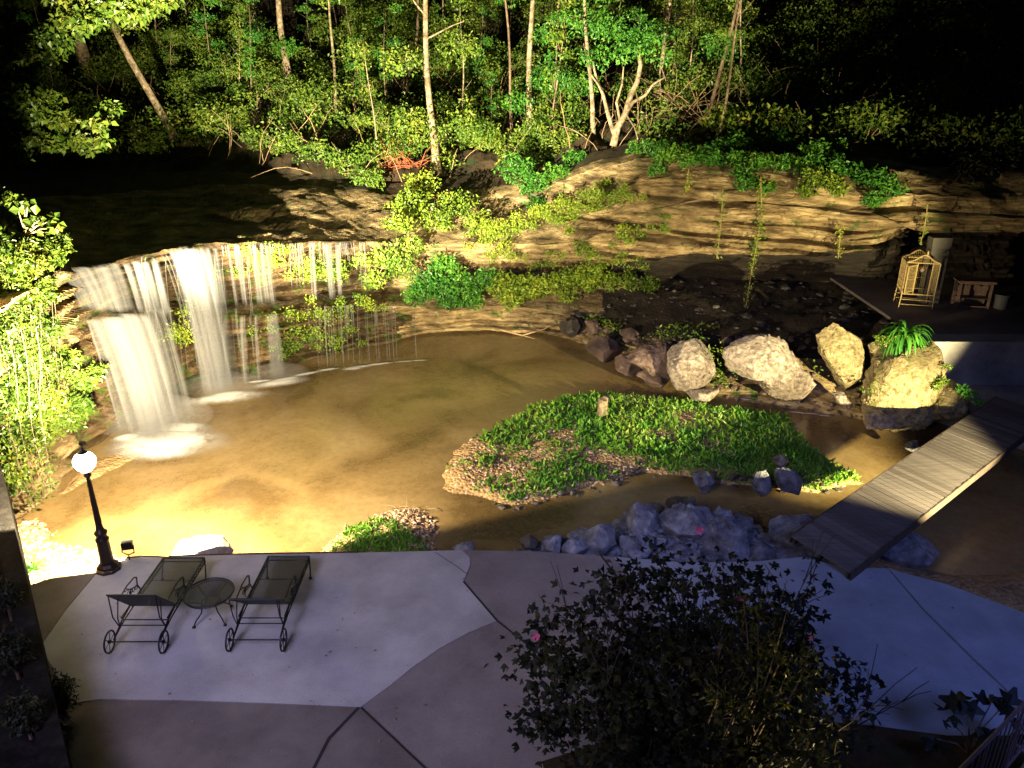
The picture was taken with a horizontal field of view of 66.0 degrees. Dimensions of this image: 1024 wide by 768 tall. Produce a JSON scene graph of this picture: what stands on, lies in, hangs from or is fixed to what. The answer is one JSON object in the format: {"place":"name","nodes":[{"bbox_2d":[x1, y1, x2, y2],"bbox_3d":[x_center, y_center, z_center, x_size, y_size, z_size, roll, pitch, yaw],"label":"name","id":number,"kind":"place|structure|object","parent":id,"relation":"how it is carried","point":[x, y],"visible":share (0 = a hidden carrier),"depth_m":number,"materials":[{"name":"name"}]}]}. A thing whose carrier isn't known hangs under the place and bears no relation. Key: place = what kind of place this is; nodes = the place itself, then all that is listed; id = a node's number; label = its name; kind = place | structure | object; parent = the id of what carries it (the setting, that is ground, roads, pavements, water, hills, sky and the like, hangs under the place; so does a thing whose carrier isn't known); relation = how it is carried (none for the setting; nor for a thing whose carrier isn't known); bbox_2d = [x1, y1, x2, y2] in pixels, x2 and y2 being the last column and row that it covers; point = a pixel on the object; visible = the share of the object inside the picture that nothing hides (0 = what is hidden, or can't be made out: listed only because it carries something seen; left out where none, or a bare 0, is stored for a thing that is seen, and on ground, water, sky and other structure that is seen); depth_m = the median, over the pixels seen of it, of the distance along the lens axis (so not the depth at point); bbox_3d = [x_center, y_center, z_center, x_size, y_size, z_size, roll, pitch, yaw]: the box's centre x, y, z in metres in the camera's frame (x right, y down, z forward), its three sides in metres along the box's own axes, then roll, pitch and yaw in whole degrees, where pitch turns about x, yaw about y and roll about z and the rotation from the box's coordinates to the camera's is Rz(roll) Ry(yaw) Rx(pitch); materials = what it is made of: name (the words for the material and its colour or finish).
{"place":"outdoors","nodes":[
{"label":"outdoors","id":0,"kind":"place"},
{"bbox_2d":[0,553,40,767],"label":"raised bed","id":1,"kind":"object","parent":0,"point":[21,751],"depth_m":9.01,"materials":[{"name":"soil"}]},
{"bbox_2d":[0,575,25,621],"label":"garden shrub","id":2,"kind":"object","parent":1,"relation":"on","point":[8,588],"visible":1,"depth_m":10.70,"materials":[{"name":"green plant"}]},
{"bbox_2d":[0,623,36,679],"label":"garden shrub","id":3,"kind":"object","parent":1,"relation":"on","point":[11,652],"visible":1,"depth_m":9.66,"materials":[{"name":"green plant"}]},
{"bbox_2d":[0,685,46,739],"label":"garden shrub","id":4,"kind":"object","parent":1,"relation":"on","point":[25,706],"visible":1,"depth_m":8.77,"materials":[{"name":"green plant"}]},
{"bbox_2d":[0,0,1023,519],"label":"hillside","id":5,"kind":"structure","parent":0,"point":[134,222],"depth_m":25.99,"materials":[{"name":"brown stone"}]},
{"bbox_2d":[0,328,59,509],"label":"vine strand","id":6,"kind":"object","parent":5,"relation":"hanging from","point":[24,482],"visible":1,"depth_m":14.83,"materials":[{"name":"green"}]},
{"bbox_2d":[0,185,98,488],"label":"hanging ivy","id":7,"kind":"object","parent":5,"relation":"hanging from","point":[25,260],"visible":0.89,"depth_m":15.18,"materials":[{"name":"green plant"}]},
{"bbox_2d":[3,193,66,237],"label":"leafy sprig","id":8,"kind":"object","parent":7,"relation":"attached to","point":[24,209],"visible":0.98,"depth_m":14.72,"materials":[{"name":"green plant"}]},
{"bbox_2d":[55,344,109,393],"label":"shrub","id":9,"kind":"object","parent":5,"relation":"on","point":[88,378],"visible":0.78,"depth_m":17.55,"materials":[{"name":"green plant"}]},
{"bbox_2d":[0,0,185,172],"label":"broadleaf tree","id":10,"kind":"object","parent":5,"relation":"on","point":[34,115],"visible":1,"depth_m":20.93,"materials":[{"name":"green plant"}]},
{"bbox_2d":[103,6,180,144],"bbox_3d":[-16.619,-14.537,31.927,5.659,10.150,3.815,0,22,0],"label":"tree","id":11,"kind":"object","parent":5,"relation":"on","point":[153,99],"visible":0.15,"depth_m":33.49,"materials":[{"name":"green plant"}]},
{"bbox_2d":[188,0,228,90],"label":"sapling","id":12,"kind":"object","parent":5,"relation":"on","point":[206,16],"visible":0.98,"depth_m":39.51,"materials":[{"name":"green plant"}]},
{"bbox_2d":[227,0,250,105],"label":"sapling","id":13,"kind":"object","parent":5,"relation":"on","point":[238,7],"visible":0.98,"depth_m":37.24,"materials":[{"name":"green plant"}]},
{"bbox_2d":[241,0,263,115],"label":"sapling","id":14,"kind":"object","parent":5,"relation":"on","point":[252,36],"visible":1,"depth_m":36.73,"materials":[{"name":"green plant"}]},
{"bbox_2d":[243,0,303,82],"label":"tree","id":15,"kind":"object","parent":5,"relation":"on","point":[284,49],"visible":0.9,"depth_m":39.72,"materials":[{"name":"green plant"}]},
{"bbox_2d":[237,123,385,191],"bbox_3d":[-8.014,-9.125,31.476,7.398,2.430,2.109,12,25,28],"label":"shrub","id":16,"kind":"object","parent":5,"relation":"on","point":[279,144],"visible":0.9,"depth_m":31.13,"materials":[{"name":"green plant"}]},
{"bbox_2d":[300,0,372,123],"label":"tree","id":17,"kind":"object","parent":5,"relation":"on","point":[332,52],"visible":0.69,"depth_m":35.48,"materials":[{"name":"green plant"}]},
{"bbox_2d":[346,40,386,165],"bbox_3d":[-5.828,-11.238,31.918,1.474,5.100,1.585,-10,24,-24],"label":"sapling","id":18,"kind":"object","parent":5,"relation":"on","point":[373,116],"visible":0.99,"depth_m":31.67,"materials":[{"name":"green plant"}]},
{"bbox_2d":[370,3,403,115],"bbox_3d":[-5.819,-15.043,36.873,1.738,5.044,1.226,16,27,34],"label":"sapling","id":19,"kind":"object","parent":5,"relation":"on","point":[392,8],"visible":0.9,"depth_m":36.61,"materials":[{"name":"green plant"}]},
{"bbox_2d":[346,234,430,289],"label":"shrub","id":20,"kind":"object","parent":5,"relation":"on","point":[398,259],"visible":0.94,"depth_m":26.06,"materials":[{"name":"green plant"}]},
{"bbox_2d":[145,179,671,360],"bbox_3d":[-2.987,-3.600,24.946,16.245,5.081,4.653,-10,24,-23],"label":"ledge moss","id":21,"kind":"object","parent":5,"relation":"on","point":[548,215],"visible":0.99,"depth_m":25.40,"materials":[{"name":"green plant"}]},
{"bbox_2d":[379,0,485,174],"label":"tree","id":22,"kind":"object","parent":5,"relation":"on","point":[431,122],"visible":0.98,"depth_m":31.02,"materials":[{"name":"green plant"}]},
{"bbox_2d":[380,167,491,235],"bbox_3d":[-3.445,-6.621,28.922,4.222,2.169,4.474,-12,25,-27],"label":"shrub","id":23,"kind":"object","parent":5,"relation":"on","point":[420,211],"visible":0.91,"depth_m":28.41,"materials":[{"name":"green plant"}]},
{"bbox_2d":[400,251,504,311],"bbox_3d":[-2.031,-3.502,27.066,3.560,2.057,1.930,0,22,0],"label":"shrub","id":24,"kind":"object","parent":5,"relation":"on","point":[447,290],"visible":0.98,"depth_m":26.88,"materials":[{"name":"green plant"}]},
{"bbox_2d":[12,25,895,181],"bbox_3d":[-5.668,-13.312,36.301,44.827,6.165,18.632,2,22,6],"label":"brushwood","id":25,"kind":"object","parent":5,"relation":"on","point":[719,92],"visible":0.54,"depth_m":33.23,"materials":[{"name":"plant"}]},
{"bbox_2d":[438,0,477,123],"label":"sapling","id":26,"kind":"object","parent":5,"relation":"on","point":[455,16],"visible":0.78,"depth_m":34.52,"materials":[{"name":"green plant"}]},
{"bbox_2d":[0,0,1023,173],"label":"undergrowth","id":27,"kind":"object","parent":5,"relation":"on","point":[185,79],"visible":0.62,"depth_m":36.88,"materials":[{"name":"green plant"}]},
{"bbox_2d":[482,269,567,310],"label":"shrub","id":28,"kind":"object","parent":5,"relation":"on","point":[506,291],"visible":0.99,"depth_m":26.86,"materials":[{"name":"green plant"}]},
{"bbox_2d":[490,148,585,213],"bbox_3d":[0.808,-7.794,30.314,3.246,2.377,3.464,14,26,31],"label":"shrub","id":29,"kind":"object","parent":5,"relation":"on","point":[529,181],"visible":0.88,"depth_m":30.02,"materials":[{"name":"green plant"}]},
{"bbox_2d":[494,0,602,131],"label":"tree","id":30,"kind":"object","parent":5,"relation":"on","point":[529,101],"visible":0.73,"depth_m":33.52,"materials":[{"name":"green plant"}]},
{"bbox_2d":[532,0,582,139],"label":"sapling","id":31,"kind":"object","parent":5,"relation":"on","point":[548,58],"visible":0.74,"depth_m":31.83,"materials":[{"name":"green plant"}]},
{"bbox_2d":[540,0,581,148],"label":"sapling","id":32,"kind":"object","parent":5,"relation":"on","point":[554,32],"visible":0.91,"depth_m":31.73,"materials":[{"name":"green plant"}]},
{"bbox_2d":[550,261,663,303],"bbox_3d":[3.238,-3.486,27.082,3.869,1.376,1.513,0,22,0],"label":"shrub","id":33,"kind":"object","parent":5,"relation":"on","point":[583,282],"visible":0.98,"depth_m":27.02,"materials":[{"name":"green plant"}]},
{"bbox_2d":[557,0,657,137],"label":"tree","id":34,"kind":"object","parent":5,"relation":"on","point":[586,25],"visible":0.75,"depth_m":30.07,"materials":[{"name":"green plant"}]},
{"bbox_2d":[574,14,676,146],"bbox_3d":[4.195,-11.249,29.394,3.794,4.632,2.134,3,22,8],"label":"forked tree","id":35,"kind":"object","parent":5,"relation":"on","point":[623,116],"visible":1,"depth_m":29.12,"materials":[{"name":"green plant"}]},
{"bbox_2d":[626,0,685,110],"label":"tree","id":36,"kind":"object","parent":5,"relation":"on","point":[666,29],"visible":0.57,"depth_m":32.66,"materials":[{"name":"green plant"}]},
{"bbox_2d":[583,314,728,388],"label":"bank weeds","id":37,"kind":"object","parent":5,"relation":"on","point":[673,332],"visible":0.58,"depth_m":24.17,"materials":[{"name":"green plant"}]},
{"bbox_2d":[625,137,698,176],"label":"shrub","id":38,"kind":"object","parent":5,"relation":"on","point":[642,149],"visible":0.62,"depth_m":26.97,"materials":[{"name":"green plant"}]},
{"bbox_2d":[628,56,741,128],"bbox_3d":[6.916,-11.184,31.243,4.594,3.359,2.010,0,22,0],"label":"bare shrub","id":39,"kind":"object","parent":5,"relation":"on","point":[673,97],"visible":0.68,"depth_m":31.35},
{"bbox_2d":[672,0,707,95],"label":"sapling","id":40,"kind":"object","parent":5,"relation":"on","point":[686,9],"visible":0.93,"depth_m":33.38,"materials":[{"name":"green plant"}]},
{"bbox_2d":[667,338,715,392],"bbox_3d":[4.835,-0.458,21.335,1.338,1.531,1.173,0,22,0],"label":"boulder","id":41,"kind":"object","parent":5,"relation":"on","point":[690,365],"visible":0.99,"depth_m":20.92,"materials":[{"name":"stone"}]},
{"bbox_2d":[572,317,865,421],"bbox_3d":[5.502,-0.996,23.402,10.054,1.875,2.520,15,26,33],"label":"rubble","id":42,"kind":"object","parent":5,"relation":"on","point":[728,340],"visible":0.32,"depth_m":22.27,"materials":[{"name":"stone"}]},
{"bbox_2d":[697,0,745,126],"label":"tree","id":43,"kind":"object","parent":5,"relation":"on","point":[726,51],"visible":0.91,"depth_m":28.28,"materials":[{"name":"green plant"}]},
{"bbox_2d":[571,277,890,335],"bbox_3d":[6.963,-2.617,25.833,10.786,1.594,5.439,11,24,25],"label":"rubble","id":44,"kind":"object","parent":5,"relation":"on","point":[846,296],"visible":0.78,"depth_m":25.20,"materials":[{"name":"stone"}]},
{"bbox_2d":[727,162,777,194],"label":"shrub","id":45,"kind":"object","parent":5,"relation":"on","point":[745,180],"visible":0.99,"depth_m":24.31,"materials":[{"name":"green plant"}]},
{"bbox_2d":[743,176,770,308],"bbox_3d":[7.555,-4.259,24.307,0.569,4.222,0.554,0,22,0],"label":"vine strand","id":46,"kind":"object","parent":5,"relation":"hanging from","point":[760,225],"visible":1,"depth_m":24.21,"materials":[{"name":"green plant"}]},
{"bbox_2d":[645,324,888,400],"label":"crevice weeds","id":47,"kind":"object","parent":5,"relation":"on","point":[700,337],"visible":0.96,"depth_m":20.83,"materials":[{"name":"green plant"}]},
{"bbox_2d":[722,334,815,403],"bbox_3d":[6.819,-0.360,20.886,2.543,1.976,1.276,0,22,0],"label":"boulder","id":48,"kind":"object","parent":5,"relation":"on","point":[771,366],"visible":1,"depth_m":20.46,"materials":[{"name":"stone"}]},
{"bbox_2d":[653,102,887,179],"bbox_3d":[9.248,-8.224,26.564,7.232,2.159,6.150,14,26,30],"label":"shrub","id":49,"kind":"object","parent":5,"relation":"on","point":[710,157],"visible":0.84,"depth_m":25.21,"materials":[{"name":"green plant"}]},
{"bbox_2d":[792,166,851,199],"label":"shrub","id":50,"kind":"object","parent":5,"relation":"on","point":[818,175],"visible":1,"depth_m":23.29,"materials":[{"name":"green plant"}]},
{"bbox_2d":[816,323,864,390],"bbox_3d":[8.483,-0.613,20.468,1.290,1.958,1.127,0,22,0],"label":"boulder","id":51,"kind":"object","parent":5,"relation":"on","point":[841,350],"visible":1,"depth_m":20.06,"materials":[{"name":"stone"}]},
{"bbox_2d":[851,166,910,207],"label":"shrub","id":52,"kind":"object","parent":5,"relation":"on","point":[885,186],"visible":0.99,"depth_m":22.93,"materials":[{"name":"green plant"}]},
{"bbox_2d":[860,340,944,431],"bbox_3d":[9.870,0.084,19.897,1.878,2.397,1.588,7,23,17],"label":"boulder","id":53,"kind":"object","parent":5,"relation":"on","point":[910,399],"visible":0.79,"depth_m":19.32,"materials":[{"name":"stone"}]},
{"bbox_2d":[874,320,933,358],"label":"strap leaf plant","id":54,"kind":"object","parent":53,"relation":"on","point":[900,343],"visible":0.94,"depth_m":19.45,"materials":[{"name":"green plant"}]},
{"bbox_2d":[830,277,1023,333],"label":"shelter floor","id":55,"kind":"structure","parent":5,"relation":"on","point":[945,315],"depth_m":22.39,"materials":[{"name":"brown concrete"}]},
{"bbox_2d":[893,249,940,309],"bbox_3d":[11.473,-2.979,22.227,0.906,1.671,1.011,5,23,13],"label":"bird cage","id":56,"kind":"object","parent":55,"relation":"on","point":[926,255],"visible":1,"depth_m":22.20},
{"bbox_2d":[916,236,952,302],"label":"stone pillar","id":57,"kind":"structure","parent":55,"relation":"on","point":[938,248],"depth_m":22.50,"materials":[{"name":"stone"}]},
{"bbox_2d":[951,277,996,308],"bbox_3d":[13.109,-2.601,22.458,0.968,0.775,0.528,4,22,10],"label":"wooden table","id":58,"kind":"object","parent":55,"relation":"on","point":[975,293],"visible":1,"depth_m":22.42,"materials":[{"name":"brown wood"}]},
{"bbox_2d":[931,380,972,420],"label":"boulder","id":59,"kind":"object","parent":5,"relation":"on","point":[950,404],"visible":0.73,"depth_m":19.13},
{"bbox_2d":[887,115,1023,177],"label":"shrub","id":60,"kind":"object","parent":5,"relation":"on","point":[1019,157],"visible":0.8,"depth_m":24.67,"materials":[{"name":"green plant"}]},
{"bbox_2d":[16,330,1023,575],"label":"pool water","id":61,"kind":"structure","parent":0,"point":[315,462],"depth_m":18.14,"materials":[{"name":"liquid"}]},
{"bbox_2d":[115,360,422,456],"bbox_3d":[-6.920,0.361,21.836,4.388,0.130,9.748,13,26,30],"label":"foam","id":62,"kind":"object","parent":61,"relation":"on","point":[167,439],"visible":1,"depth_m":19.44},
{"bbox_2d":[585,335,621,362],"bbox_3d":[2.864,-1.066,24.433,1.172,0.882,0.739,0,22,0],"label":"rock block","id":63,"kind":"object","parent":61,"relation":"on","point":[604,349],"visible":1,"depth_m":24.28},
{"bbox_2d":[637,370,668,389],"bbox_3d":[4.033,-0.125,22.301,0.974,0.639,0.669,0,22,0],"label":"rock block","id":64,"kind":"object","parent":61,"relation":"on","point":[660,383],"visible":0.65,"depth_m":22.17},
{"bbox_2d":[626,340,672,379],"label":"boulder","id":65,"kind":"object","parent":64,"relation":"on","point":[650,359],"visible":0.8,"depth_m":21.74,"materials":[{"name":"stone"}]},
{"bbox_2d":[18,396,1023,611],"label":"pool bed","id":66,"kind":"object","parent":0,"point":[1006,590],"visible":0.06,"depth_m":17.43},
{"bbox_2d":[17,518,123,583],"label":"gravel","id":67,"kind":"structure","parent":66,"relation":"on","point":[48,552],"depth_m":14.69,"materials":[{"name":"gravel"}]},
{"bbox_2d":[172,534,233,554],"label":"boulder","id":68,"kind":"object","parent":66,"relation":"on","point":[211,544],"visible":0.53,"depth_m":14.08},
{"bbox_2d":[325,515,432,552],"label":"spit weeds","id":69,"kind":"object","parent":66,"relation":"on","point":[379,541],"visible":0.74,"depth_m":15.05,"materials":[{"name":"green plant"}]},
{"bbox_2d":[320,507,438,551],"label":"gravel","id":70,"kind":"structure","parent":66,"relation":"on","point":[407,516],"depth_m":15.69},
{"bbox_2d":[445,389,860,501],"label":"island grass","id":71,"kind":"structure","parent":66,"relation":"on","point":[760,455],"depth_m":19.07,"materials":[{"name":"plant"}]},
{"bbox_2d":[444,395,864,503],"bbox_3d":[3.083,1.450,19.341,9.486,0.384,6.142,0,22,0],"label":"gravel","id":72,"kind":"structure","parent":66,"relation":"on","point":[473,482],"depth_m":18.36,"materials":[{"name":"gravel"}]},
{"bbox_2d":[479,466,842,510],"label":"creek stones","id":73,"kind":"object","parent":66,"relation":"on","point":[615,482],"visible":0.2,"depth_m":17.25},
{"bbox_2d":[514,502,832,563],"bbox_3d":[3.112,2.898,14.946,6.167,0.484,2.294,0,22,0],"label":"rubble","id":74,"kind":"object","parent":66,"relation":"on","point":[763,547],"visible":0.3,"depth_m":14.45,"materials":[{"name":"stone"}]},
{"bbox_2d":[583,523,616,555],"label":"boulder","id":75,"kind":"object","parent":74,"relation":"on","point":[599,539],"visible":0.9,"depth_m":14.11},
{"bbox_2d":[619,534,653,558],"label":"boulder","id":76,"kind":"object","parent":74,"relation":"on","point":[631,545],"visible":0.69,"depth_m":14.19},
{"bbox_2d":[626,502,660,537],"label":"boulder","id":77,"kind":"object","parent":74,"relation":"on","point":[645,518],"visible":0.81,"depth_m":14.86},
{"bbox_2d":[659,502,714,540],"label":"boulder","id":78,"kind":"object","parent":74,"relation":"on","point":[681,520],"visible":0.88,"depth_m":14.65,"materials":[{"name":"stone"}]},
{"bbox_2d":[700,514,751,561],"bbox_3d":[3.921,2.920,14.509,1.093,0.887,0.838,0,22,0],"label":"boulder","id":79,"kind":"object","parent":74,"relation":"on","point":[726,535],"visible":0.76,"depth_m":14.29,"materials":[{"name":"stone"}]},
{"bbox_2d":[774,467,802,494],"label":"boulder","id":80,"kind":"object","parent":66,"relation":"on","point":[788,480],"visible":1,"depth_m":16.49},
{"bbox_2d":[768,514,815,552],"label":"boulder","id":81,"kind":"object","parent":66,"relation":"on","point":[782,528],"visible":0.41,"depth_m":14.47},
{"bbox_2d":[864,410,895,428],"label":"flat rock","id":82,"kind":"object","parent":66,"relation":"on","point":[875,419],"visible":1,"depth_m":19.37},
{"bbox_2d":[880,531,939,569],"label":"boulder","id":83,"kind":"object","parent":66,"relation":"on","point":[912,550],"visible":0.7,"depth_m":14.34,"materials":[{"name":"stone"}]},
{"bbox_2d":[921,334,1023,421],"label":"retaining wall","id":84,"kind":"structure","parent":66,"relation":"on","point":[984,359],"depth_m":19.91,"materials":[{"name":"concrete"}]},
{"bbox_2d":[937,385,1023,449],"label":"landing","id":85,"kind":"object","parent":66,"relation":"on","point":[1012,393],"visible":0.11,"depth_m":19.70,"materials":[{"name":"concrete"}]},
{"bbox_2d":[31,550,1023,767],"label":"patio","id":86,"kind":"structure","parent":0,"point":[458,719],"depth_m":10.82,"materials":[{"name":"grey concrete"}]},
{"bbox_2d":[0,464,72,767],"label":"garden wall","id":87,"kind":"structure","parent":86,"relation":"on","point":[51,744],"depth_m":10.17,"materials":[{"name":"stone"}]},
{"bbox_2d":[30,573,95,706],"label":"brown slab","id":88,"kind":"structure","parent":86,"relation":"on","point":[53,598],"depth_m":12.49,"materials":[{"name":"concrete"}]},
{"bbox_2d":[48,667,80,716],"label":"garden shrub","id":89,"kind":"object","parent":86,"relation":"on","point":[64,701],"visible":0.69,"depth_m":10.05,"materials":[{"name":"green plant"}]},
{"bbox_2d":[61,700,356,767],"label":"slab","id":90,"kind":"structure","parent":86,"relation":"on","point":[143,734],"depth_m":9.93,"materials":[{"name":"grey concrete"}]},
{"bbox_2d":[43,550,495,706],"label":"light slab","id":91,"kind":"structure","parent":86,"relation":"on","point":[396,602],"depth_m":11.68,"materials":[{"name":"concrete"}]},
{"bbox_2d":[72,448,120,575],"bbox_3d":[-6.730,2.045,12.744,0.370,2.260,0.370,-9,24,-21],"label":"lamp post","id":92,"kind":"object","parent":91,"relation":"on","point":[84,462],"visible":1,"depth_m":12.81,"materials":[{"name":"brown metal"}]},
{"bbox_2d":[103,557,205,653],"bbox_3d":[-5.360,3.100,11.929,0.810,0.911,2.013,0,22,0],"label":"chaise lounge","id":93,"kind":"object","parent":91,"relation":"on","point":[168,581],"visible":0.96,"depth_m":11.99,"materials":[{"name":"black metal"}]},
{"bbox_2d":[182,577,234,628],"bbox_3d":[-4.560,3.338,11.940,0.744,0.462,0.744,0,22,0],"label":"round table","id":94,"kind":"object","parent":91,"relation":"on","point":[208,593],"visible":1,"depth_m":11.83,"materials":[{"name":"black metal"}]},
{"bbox_2d":[225,556,311,651],"bbox_3d":[-3.660,3.113,11.977,0.810,0.851,2.013,0,22,0],"label":"chaise lounge","id":95,"kind":"object","parent":91,"relation":"on","point":[279,579],"visible":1,"depth_m":12.06,"materials":[{"name":"black metal"}]},
{"bbox_2d":[316,709,422,767],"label":"slab","id":96,"kind":"structure","parent":86,"relation":"on","point":[354,742],"depth_m":9.70,"materials":[{"name":"grey concrete"}]},
{"bbox_2d":[312,552,630,767],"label":"patio joint","id":97,"kind":"object","parent":86,"relation":"on","point":[344,722],"visible":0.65,"depth_m":10.04,"materials":[{"name":"black"}]},
{"bbox_2d":[543,719,1023,767],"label":"planting bed","id":98,"kind":"object","parent":86,"relation":"on","point":[898,748],"visible":0.2,"depth_m":9.60,"materials":[{"name":"brown soil"}]},
{"bbox_2d":[484,526,930,767],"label":"flowering shrub","id":99,"kind":"object","parent":98,"relation":"on","point":[726,716],"visible":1,"depth_m":7.43,"materials":[{"name":"green plant"}]},
{"bbox_2d":[920,687,1023,756],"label":"broadleaf plant","id":100,"kind":"object","parent":98,"relation":"on","point":[958,703],"visible":0.9,"depth_m":9.39,"materials":[{"name":"green plant"}]},
{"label":"staircase","id":101,"kind":"object","parent":98,"relation":"on","visible":0},
{"bbox_2d":[958,701,1023,767],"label":"stair railing","id":102,"kind":"object","parent":101,"relation":"on","point":[985,744],"visible":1,"depth_m":6.60,"materials":[{"name":"black paint"}]},
{"bbox_2d":[615,557,1017,734],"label":"blue slab","id":103,"kind":"structure","parent":86,"relation":"on","point":[895,622],"depth_m":11.52,"materials":[{"name":"grey concrete"}]},
{"bbox_2d":[789,396,1023,580],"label":"footbridge","id":104,"kind":"object","parent":103,"relation":"on","point":[868,524],"visible":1,"depth_m":15.20,"materials":[{"name":"brown wood"}]},
{"bbox_2d":[887,568,1023,717],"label":"blue slab","id":105,"kind":"structure","parent":86,"relation":"on","point":[987,635],"depth_m":11.87,"materials":[{"name":"grey concrete"}]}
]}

